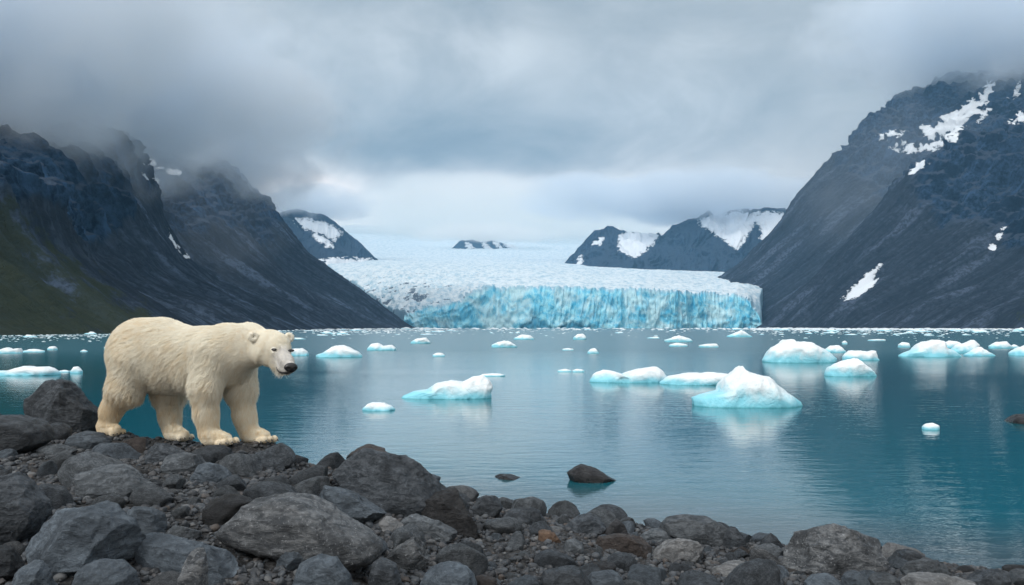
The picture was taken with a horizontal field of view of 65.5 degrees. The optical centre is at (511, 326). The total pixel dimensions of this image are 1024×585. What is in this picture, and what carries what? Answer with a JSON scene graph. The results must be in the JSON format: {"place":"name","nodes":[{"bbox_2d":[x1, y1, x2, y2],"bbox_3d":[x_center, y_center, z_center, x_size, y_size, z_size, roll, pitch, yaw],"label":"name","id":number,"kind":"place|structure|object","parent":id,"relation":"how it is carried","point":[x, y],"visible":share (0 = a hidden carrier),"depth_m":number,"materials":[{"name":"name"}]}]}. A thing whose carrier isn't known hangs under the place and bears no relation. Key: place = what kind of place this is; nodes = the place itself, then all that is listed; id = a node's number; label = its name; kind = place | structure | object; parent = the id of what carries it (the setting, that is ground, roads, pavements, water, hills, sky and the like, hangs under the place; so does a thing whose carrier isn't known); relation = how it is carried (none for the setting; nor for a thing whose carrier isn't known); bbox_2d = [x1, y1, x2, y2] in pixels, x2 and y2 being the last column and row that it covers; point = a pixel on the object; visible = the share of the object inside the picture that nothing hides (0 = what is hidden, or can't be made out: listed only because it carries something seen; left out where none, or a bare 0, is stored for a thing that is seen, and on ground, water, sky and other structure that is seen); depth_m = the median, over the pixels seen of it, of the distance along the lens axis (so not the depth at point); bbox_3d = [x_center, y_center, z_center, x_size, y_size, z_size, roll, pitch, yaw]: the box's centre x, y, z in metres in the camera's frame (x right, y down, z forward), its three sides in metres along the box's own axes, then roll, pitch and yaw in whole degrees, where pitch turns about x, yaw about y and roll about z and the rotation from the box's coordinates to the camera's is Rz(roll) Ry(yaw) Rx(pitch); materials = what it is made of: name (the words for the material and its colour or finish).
{"place":"outdoors","nodes":[
{"label":"outdoors","id":0,"kind":"place"},
{"bbox_2d":[0,104,414,334],"bbox_3d":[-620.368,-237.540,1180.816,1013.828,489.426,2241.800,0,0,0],"label":"mountain","id":1,"kind":"structure","parent":0,"point":[109,225],"depth_m":522.53,"materials":[{"name":"stone"}]},
{"bbox_2d":[279,209,377,264],"bbox_3d":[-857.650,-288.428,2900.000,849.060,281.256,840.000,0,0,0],"label":"mountain","id":2,"kind":"structure","parent":0,"point":[327,240],"depth_m":2807.98,"materials":[{"name":"stone"}]},
{"bbox_2d":[453,239,517,248],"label":"mountain","id":3,"kind":"structure","parent":0,"point":[470,244],"depth_m":4267.01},
{"bbox_2d":[0,431,1013,584],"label":"ground","id":4,"kind":"structure","parent":0,"point":[270,564],"depth_m":6.24,"materials":[{"name":"gravel"}]},
{"bbox_2d":[0,544,24,579],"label":"boulder","id":5,"kind":"object","parent":4,"relation":"on","point":[12,562],"visible":0.86,"depth_m":4.04,"materials":[{"name":"stone"}]},
{"bbox_2d":[0,472,52,544],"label":"boulder","id":6,"kind":"object","parent":4,"relation":"on","point":[26,512],"visible":0.83,"depth_m":4.58,"materials":[{"name":"stone"}]},
{"bbox_2d":[0,414,54,453],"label":"boulder","id":7,"kind":"object","parent":4,"relation":"on","point":[20,434],"visible":0.88,"depth_m":7.24,"materials":[{"name":"stone"}]},
{"bbox_2d":[11,560,57,584],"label":"boulder","id":8,"kind":"object","parent":4,"relation":"on","point":[36,572],"visible":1,"depth_m":3.86,"materials":[{"name":"grey stone"}]},
{"bbox_2d":[36,460,57,476],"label":"stone","id":9,"kind":"object","parent":4,"relation":"on","point":[47,467],"visible":0.62,"depth_m":6.45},
{"bbox_2d":[32,443,77,458],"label":"boulder","id":10,"kind":"object","parent":4,"relation":"on","point":[54,449],"visible":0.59,"depth_m":7.29,"materials":[{"name":"grey stone"}]},
{"bbox_2d":[38,483,72,509],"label":"stone","id":11,"kind":"object","parent":4,"relation":"on","point":[58,496],"visible":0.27,"depth_m":5.38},
{"bbox_2d":[23,379,97,433],"bbox_3d":[-5.272,0.997,9.346,0.893,0.776,0.647,0,0,36],"label":"boulder","id":12,"kind":"object","parent":4,"relation":"on","point":[71,404],"visible":0.58,"depth_m":9.09,"materials":[{"name":"stone"}]},
{"bbox_2d":[51,422,72,440],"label":"stone","id":13,"kind":"object","parent":4,"relation":"on","point":[62,431],"visible":0.38,"depth_m":8.29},
{"bbox_2d":[25,500,145,576],"bbox_3d":[-2.387,1.169,4.340,0.665,0.403,0.529,0,0,0],"label":"boulder","id":14,"kind":"object","parent":4,"relation":"on","point":[68,542],"visible":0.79,"depth_m":4.22,"materials":[{"name":"grey stone"}]},
{"bbox_2d":[65,430,111,449],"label":"boulder","id":15,"kind":"object","parent":4,"relation":"on","point":[86,440],"visible":0.59,"depth_m":8.05,"materials":[{"name":"grey stone"}]},
{"bbox_2d":[57,451,123,487],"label":"stone","id":16,"kind":"object","parent":4,"relation":"on","point":[71,467],"visible":0.39,"depth_m":6.12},
{"bbox_2d":[72,558,140,584],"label":"boulder","id":17,"kind":"object","parent":4,"relation":"on","point":[104,571],"visible":1,"depth_m":3.90,"materials":[{"name":"grey stone"}]},
{"bbox_2d":[90,493,126,507],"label":"stone","id":18,"kind":"object","parent":4,"relation":"on","point":[120,500],"visible":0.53,"depth_m":5.46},
{"bbox_2d":[74,463,153,498],"bbox_3d":[-2.918,1.173,5.928,0.608,0.276,0.490,0,0,0],"label":"boulder","id":19,"kind":"object","parent":4,"relation":"on","point":[124,480],"visible":0.62,"depth_m":5.79,"materials":[{"name":"grey stone"}]},
{"bbox_2d":[91,442,140,459],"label":"stone","id":20,"kind":"object","parent":4,"relation":"on","point":[122,450],"visible":0.61,"depth_m":7.49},
{"bbox_2d":[123,437,145,452],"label":"stone","id":21,"kind":"object","parent":4,"relation":"on","point":[137,444],"visible":0.53,"depth_m":8.16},
{"bbox_2d":[127,506,166,533],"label":"boulder","id":22,"kind":"object","parent":4,"relation":"on","point":[149,519],"visible":0.52,"depth_m":4.89,"materials":[{"name":"grey stone"}]},
{"bbox_2d":[130,483,175,506],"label":"stone","id":23,"kind":"object","parent":4,"relation":"on","point":[151,494],"visible":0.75,"depth_m":5.57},
{"bbox_2d":[149,571,179,584],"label":"stone","id":24,"kind":"object","parent":4,"relation":"on","point":[168,578],"visible":0.72,"depth_m":4.06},
{"bbox_2d":[145,443,184,462],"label":"boulder","id":25,"kind":"object","parent":4,"relation":"on","point":[158,452],"visible":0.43,"depth_m":7.28,"materials":[{"name":"stone"}]},
{"bbox_2d":[162,474,185,488],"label":"stone","id":26,"kind":"object","parent":4,"relation":"on","point":[175,481],"visible":0.71,"depth_m":6.24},
{"bbox_2d":[160,452,205,473],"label":"boulder","id":27,"kind":"object","parent":4,"relation":"on","point":[176,463],"visible":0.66,"depth_m":6.91,"materials":[{"name":"grey stone"}]},
{"bbox_2d":[165,525,201,539],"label":"rock","id":28,"kind":"object","parent":4,"relation":"on","point":[182,531],"visible":0.56,"depth_m":4.88,"materials":[{"name":"grey stone"}]},
{"bbox_2d":[135,532,238,577],"bbox_3d":[-1.817,1.299,4.461,0.565,0.263,0.318,0,0,0],"label":"boulder","id":29,"kind":"object","parent":4,"relation":"on","point":[162,552],"visible":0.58,"depth_m":4.38,"materials":[{"name":"grey stone"}]},
{"bbox_2d":[177,547,207,584],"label":"rock","id":30,"kind":"object","parent":4,"relation":"on","point":[194,570],"visible":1,"depth_m":3.95,"materials":[{"name":"stone"}]},
{"bbox_2d":[95,317,297,445],"bbox_3d":[-3.204,0.608,8.655,2.971,1.401,0.938,0,0,27],"label":"polar bear","id":31,"kind":"object","parent":4,"relation":"on","point":[169,367],"visible":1,"depth_m":8.62},
{"bbox_2d":[190,462,231,483],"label":"boulder","id":32,"kind":"object","parent":4,"relation":"on","point":[209,472],"visible":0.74,"depth_m":6.60,"materials":[{"name":"grey stone"}]},
{"bbox_2d":[190,445,231,462],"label":"stone","id":33,"kind":"object","parent":4,"relation":"on","point":[211,453],"visible":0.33,"depth_m":7.62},
{"bbox_2d":[202,494,253,525],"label":"stone","id":34,"kind":"object","parent":4,"relation":"on","point":[223,509],"visible":0.59,"depth_m":5.22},
{"bbox_2d":[216,474,246,490],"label":"stone","id":35,"kind":"object","parent":4,"relation":"on","point":[237,482],"visible":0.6,"depth_m":6.38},
{"bbox_2d":[219,453,262,476],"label":"stone","id":36,"kind":"object","parent":4,"relation":"on","point":[243,465],"visible":0.66,"depth_m":7.03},
{"bbox_2d":[243,481,297,498],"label":"stone","id":37,"kind":"object","parent":4,"relation":"on","point":[263,489],"visible":0.28,"depth_m":5.84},
{"bbox_2d":[255,443,295,469],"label":"stone","id":38,"kind":"object","parent":4,"relation":"on","point":[278,454],"visible":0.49,"depth_m":7.62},
{"bbox_2d":[276,551,303,570],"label":"rock","id":39,"kind":"object","parent":4,"relation":"on","point":[291,561],"visible":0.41,"depth_m":4.61,"materials":[{"name":"grey stone"}]},
{"bbox_2d":[215,492,382,571],"bbox_3d":[-1.296,1.259,4.922,1.002,0.441,0.606,0,0,0],"label":"boulder","id":40,"kind":"object","parent":4,"relation":"on","point":[305,526],"visible":0.89,"depth_m":4.68,"materials":[{"name":"stone"}]},
{"bbox_2d":[289,465,327,484],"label":"stone","id":41,"kind":"object","parent":4,"relation":"on","point":[310,472],"visible":0.48,"depth_m":6.85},
{"bbox_2d":[293,476,330,495],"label":"stone","id":42,"kind":"object","parent":4,"relation":"on","point":[314,485],"visible":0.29,"depth_m":6.29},
{"bbox_2d":[292,553,352,584],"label":"boulder","id":43,"kind":"object","parent":4,"relation":"on","point":[321,569],"visible":1,"depth_m":4.32,"materials":[{"name":"grey stone"}]},
{"bbox_2d":[316,452,344,468],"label":"stone","id":44,"kind":"object","parent":4,"relation":"on","point":[334,460],"visible":0.46,"depth_m":8.15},
{"bbox_2d":[319,485,386,522],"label":"boulder","id":45,"kind":"object","parent":4,"relation":"on","point":[357,506],"visible":0.63,"depth_m":6.03,"materials":[{"name":"grey stone"}]},
{"bbox_2d":[368,557,401,584],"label":"rock","id":46,"kind":"object","parent":4,"relation":"on","point":[384,571],"visible":1,"depth_m":4.66,"materials":[{"name":"stone"}]},
{"bbox_2d":[374,516,403,531],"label":"rock","id":47,"kind":"object","parent":4,"relation":"on","point":[389,523],"visible":0.67,"depth_m":6.03,"materials":[{"name":"stone"}]},
{"bbox_2d":[332,448,446,516],"bbox_3d":[-1.020,1.355,6.844,1.051,0.599,0.670,0,0,18],"label":"boulder","id":48,"kind":"object","parent":4,"relation":"on","point":[397,485],"visible":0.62,"depth_m":6.69,"materials":[{"name":"stone"}]},
{"bbox_2d":[385,536,428,569],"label":"boulder","id":49,"kind":"object","parent":4,"relation":"on","point":[411,553],"visible":0.66,"depth_m":5.22,"materials":[{"name":"stone"}]},
{"bbox_2d":[389,522,424,547],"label":"stone","id":50,"kind":"object","parent":4,"relation":"on","point":[402,534],"visible":0.46,"depth_m":5.70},
{"bbox_2d":[400,513,456,543],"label":"boulder","id":51,"kind":"object","parent":4,"relation":"on","point":[437,530],"visible":0.79,"depth_m":6.13,"materials":[{"name":"grey stone"}]},
{"bbox_2d":[420,561,476,584],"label":"boulder","id":52,"kind":"object","parent":4,"relation":"on","point":[450,573],"visible":1,"depth_m":4.91,"materials":[{"name":"grey stone"}]},
{"bbox_2d":[421,487,478,538],"bbox_3d":[-0.509,1.575,6.593,0.478,0.464,0.368,0,0,0],"label":"boulder","id":53,"kind":"object","parent":4,"relation":"on","point":[448,506],"visible":0.66,"depth_m":6.46,"materials":[{"name":"stone"}]},
{"bbox_2d":[434,543,487,575],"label":"stone","id":54,"kind":"object","parent":4,"relation":"on","point":[475,561],"visible":0.59,"depth_m":5.44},
{"bbox_2d":[449,485,478,501],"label":"stone","id":55,"kind":"object","parent":4,"relation":"on","point":[471,493],"visible":0.32,"depth_m":8.25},
{"bbox_2d":[471,495,502,517],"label":"rock","id":56,"kind":"object","parent":4,"relation":"on","point":[491,505],"visible":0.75,"depth_m":7.43,"materials":[{"name":"stone"}]},
{"bbox_2d":[484,516,523,533],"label":"stone","id":57,"kind":"object","parent":4,"relation":"on","point":[508,525],"visible":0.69,"depth_m":6.72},
{"bbox_2d":[507,531,524,549],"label":"stone","id":58,"kind":"object","parent":4,"relation":"on","point":[516,540],"visible":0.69,"depth_m":6.33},
{"bbox_2d":[501,507,546,524],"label":"boulder","id":59,"kind":"object","parent":4,"relation":"on","point":[528,515],"visible":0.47,"depth_m":7.37,"materials":[{"name":"stone"}]},
{"bbox_2d":[508,574,539,584],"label":"stone","id":60,"kind":"object","parent":4,"relation":"on","point":[526,579],"visible":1,"depth_m":5.16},
{"bbox_2d":[511,496,546,515],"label":"stone","id":61,"kind":"object","parent":4,"relation":"on","point":[536,503],"visible":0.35,"depth_m":8.43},
{"bbox_2d":[529,521,552,535],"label":"stone","id":62,"kind":"object","parent":4,"relation":"on","point":[535,528],"visible":0.46,"depth_m":6.96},
{"bbox_2d":[538,529,560,542],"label":"rock","id":63,"kind":"object","parent":4,"relation":"on","point":[544,535],"visible":0.71,"depth_m":6.69,"materials":[{"name":"beige stone"}]},
{"bbox_2d":[534,549,576,567],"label":"stone","id":64,"kind":"object","parent":4,"relation":"on","point":[553,558],"visible":0.55,"depth_m":5.90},
{"bbox_2d":[548,500,579,518],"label":"stone","id":65,"kind":"object","parent":4,"relation":"on","point":[568,508],"visible":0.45,"depth_m":8.86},
{"bbox_2d":[540,565,590,584],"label":"boulder","id":66,"kind":"object","parent":4,"relation":"on","point":[569,575],"visible":0.98,"depth_m":5.19,"materials":[{"name":"stone"}]},
{"bbox_2d":[562,538,583,553],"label":"rock","id":67,"kind":"object","parent":4,"relation":"on","point":[573,545],"visible":0.66,"depth_m":6.37,"materials":[{"name":"grey stone"}]},
{"bbox_2d":[565,513,605,534],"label":"boulder","id":68,"kind":"object","parent":4,"relation":"on","point":[587,523],"visible":0.77,"depth_m":7.46,"materials":[{"name":"stone"}]},
{"bbox_2d":[587,508,615,526],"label":"stone","id":69,"kind":"object","parent":4,"relation":"on","point":[608,517],"visible":0.27,"depth_m":8.23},
{"bbox_2d":[587,570,624,584],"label":"boulder","id":70,"kind":"object","parent":4,"relation":"on","point":[607,577],"visible":0.93,"depth_m":5.31,"materials":[{"name":"grey stone"}]},
{"bbox_2d":[589,504,627,519],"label":"stone","id":71,"kind":"object","parent":4,"relation":"on","point":[619,513],"visible":0.26,"depth_m":8.74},
{"bbox_2d":[604,518,628,534],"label":"rock","id":72,"kind":"object","parent":4,"relation":"on","point":[616,526],"visible":0.55,"depth_m":7.48,"materials":[{"name":"stone"}]},
{"bbox_2d":[607,552,637,570],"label":"stone","id":73,"kind":"object","parent":4,"relation":"on","point":[624,561],"visible":0.49,"depth_m":6.14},
{"bbox_2d":[596,533,651,558],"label":"boulder","id":74,"kind":"object","parent":4,"relation":"on","point":[638,546],"visible":0.69,"depth_m":6.70,"materials":[{"name":"brown stone"}]},
{"bbox_2d":[627,564,666,584],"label":"stone","id":75,"kind":"object","parent":4,"relation":"on","point":[646,574],"visible":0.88,"depth_m":5.82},
{"bbox_2d":[640,528,674,541],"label":"boulder","id":76,"kind":"object","parent":4,"relation":"on","point":[657,534],"visible":0.4,"depth_m":7.58,"materials":[{"name":"grey stone"}]},
{"bbox_2d":[653,538,702,563],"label":"boulder","id":77,"kind":"object","parent":4,"relation":"on","point":[682,549],"visible":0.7,"depth_m":6.64,"materials":[{"name":"stone"}]},
{"bbox_2d":[660,514,727,546],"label":"boulder","id":78,"kind":"object","parent":4,"relation":"on","point":[703,530],"visible":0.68,"depth_m":7.54,"materials":[{"name":"grey stone"}]},
{"bbox_2d":[676,569,720,584],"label":"stone","id":79,"kind":"object","parent":4,"relation":"on","point":[692,577],"visible":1,"depth_m":5.43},
{"bbox_2d":[711,560,743,576],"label":"boulder","id":80,"kind":"object","parent":4,"relation":"on","point":[724,569],"visible":0.37,"depth_m":6.28,"materials":[{"name":"stone"}]},
{"bbox_2d":[723,526,746,548],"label":"rock","id":81,"kind":"object","parent":4,"relation":"on","point":[732,537],"visible":0.69,"depth_m":7.45,"materials":[{"name":"stone"}]},
{"bbox_2d":[724,558,780,584],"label":"stone","id":82,"kind":"object","parent":4,"relation":"on","point":[758,571],"visible":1,"depth_m":5.71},
{"bbox_2d":[748,546,788,571],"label":"stone","id":83,"kind":"object","parent":4,"relation":"on","point":[759,552],"visible":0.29,"depth_m":6.63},
{"bbox_2d":[804,573,841,584],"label":"rock","id":84,"kind":"object","parent":4,"relation":"on","point":[821,579],"visible":1,"depth_m":5.94,"materials":[{"name":"grey stone"}]},
{"bbox_2d":[780,523,888,575],"bbox_3d":[2.753,1.936,6.806,0.922,0.551,0.539,0,0,0],"label":"boulder","id":85,"kind":"object","parent":4,"relation":"on","point":[833,548],"visible":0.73,"depth_m":6.64,"materials":[{"name":"stone"}]},
{"bbox_2d":[841,570,869,584],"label":"rock","id":86,"kind":"object","parent":4,"relation":"on","point":[852,577],"visible":0.98,"depth_m":5.91,"materials":[{"name":"grey stone"}]},
{"bbox_2d":[867,571,900,584],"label":"rock","id":87,"kind":"object","parent":4,"relation":"on","point":[881,578],"visible":0.93,"depth_m":5.92,"materials":[{"name":"grey stone"}]},
{"bbox_2d":[881,542,924,557],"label":"stone","id":88,"kind":"object","parent":4,"relation":"on","point":[888,549],"visible":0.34,"depth_m":7.35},
{"bbox_2d":[887,548,925,564],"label":"boulder","id":89,"kind":"object","parent":4,"relation":"on","point":[907,554],"visible":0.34,"depth_m":7.01,"materials":[{"name":"stone"}]},
{"bbox_2d":[900,557,950,575],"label":"boulder","id":90,"kind":"object","parent":4,"relation":"on","point":[925,564],"visible":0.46,"depth_m":6.24,"materials":[{"name":"grey stone"}]},
{"bbox_2d":[900,572,976,584],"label":"boulder","id":91,"kind":"object","parent":4,"relation":"on","point":[922,578],"visible":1,"depth_m":5.74,"materials":[{"name":"stone"}]},
{"bbox_2d":[966,568,1011,584],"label":"boulder","id":92,"kind":"object","parent":4,"relation":"on","point":[996,576],"visible":0.96,"depth_m":5.83,"materials":[{"name":"stone"}]},
{"bbox_2d":[1009,568,1023,584],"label":"stone","id":93,"kind":"object","parent":4,"relation":"on","point":[1017,576],"visible":0.69,"depth_m":6.25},
{"bbox_2d":[0,328,1023,568],"bbox_3d":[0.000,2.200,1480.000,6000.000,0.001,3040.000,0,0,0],"label":"water","id":94,"kind":"structure","parent":0,"point":[869,456],"depth_m":18.16,"materials":[{"name":"liquid"}]},
{"bbox_2d":[0,366,60,375],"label":"iceberg","id":95,"kind":"object","parent":94,"relation":"on","point":[33,371],"visible":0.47,"depth_m":35.97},
{"bbox_2d":[316,345,362,356],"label":"iceberg","id":96,"kind":"object","parent":94,"relation":"on","point":[340,351],"visible":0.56,"depth_m":57.70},
{"bbox_2d":[362,402,394,410],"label":"iceberg","id":97,"kind":"object","parent":94,"relation":"on","point":[377,406],"visible":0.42,"depth_m":20.92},
{"bbox_2d":[402,375,492,398],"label":"iceberg","id":98,"kind":"object","parent":94,"relation":"on","point":[478,387],"visible":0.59,"depth_m":24.40,"materials":[{"name":"ice"}]},
{"bbox_2d":[0,327,1021,341],"bbox_3d":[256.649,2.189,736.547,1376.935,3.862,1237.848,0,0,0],"label":"brash ice","id":99,"kind":"structure","parent":94,"relation":"on","point":[753,329],"depth_m":631.56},
{"bbox_2d":[567,464,615,482],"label":"boulder","id":100,"kind":"object","parent":94,"relation":"in","point":[581,473],"visible":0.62,"depth_m":11.27,"materials":[{"name":"stone"}]},
{"bbox_2d":[589,366,666,382],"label":"iceberg","id":101,"kind":"object","parent":94,"relation":"on","point":[653,374],"visible":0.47,"depth_m":31.51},
{"bbox_2d":[659,372,726,384],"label":"iceberg","id":102,"kind":"object","parent":94,"relation":"on","point":[703,378],"visible":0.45,"depth_m":30.23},
{"bbox_2d":[691,366,802,407],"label":"iceberg","id":103,"kind":"object","parent":94,"relation":"on","point":[739,387],"visible":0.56,"depth_m":21.76,"materials":[{"name":"ice"}]},
{"bbox_2d":[762,339,836,362],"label":"iceberg","id":104,"kind":"object","parent":94,"relation":"on","point":[789,351],"visible":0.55,"depth_m":48.96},
{"bbox_2d":[824,358,876,376],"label":"iceberg","id":105,"kind":"object","parent":94,"relation":"on","point":[854,367],"visible":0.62,"depth_m":35.39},
{"bbox_2d":[842,350,878,359],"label":"iceberg","id":106,"kind":"object","parent":94,"relation":"on","point":[864,355],"visible":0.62,"depth_m":52.48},
{"bbox_2d":[898,340,961,356],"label":"iceberg","id":107,"kind":"object","parent":94,"relation":"on","point":[934,348],"visible":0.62,"depth_m":58.39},
{"bbox_2d":[951,340,979,353],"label":"iceberg","id":108,"kind":"object","parent":94,"relation":"on","point":[966,347],"visible":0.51,"depth_m":66.13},
{"bbox_2d":[0,0,1023,234],"label":"sky","id":109,"kind":"structure","parent":0,"point":[642,116],"materials":[{"name":"grey"}]},
{"bbox_2d":[327,225,762,327],"bbox_3d":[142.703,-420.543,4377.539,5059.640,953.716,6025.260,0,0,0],"label":"glacier","id":110,"kind":"object","parent":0,"point":[423,276],"visible":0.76,"depth_m":1593.63,"materials":[{"name":"ice"}]},
{"bbox_2d":[565,207,785,271],"bbox_3d":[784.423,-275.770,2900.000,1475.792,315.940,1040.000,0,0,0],"label":"mountain","id":111,"kind":"structure","parent":0,"point":[708,240],"depth_m":2727.57,"materials":[{"name":"stone"}]},
{"bbox_2d":[717,58,1023,328],"bbox_3d":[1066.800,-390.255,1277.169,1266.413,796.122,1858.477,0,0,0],"label":"mountain","id":112,"kind":"structure","parent":0,"point":[905,209],"depth_m":1347.73,"materials":[{"name":"stone"}]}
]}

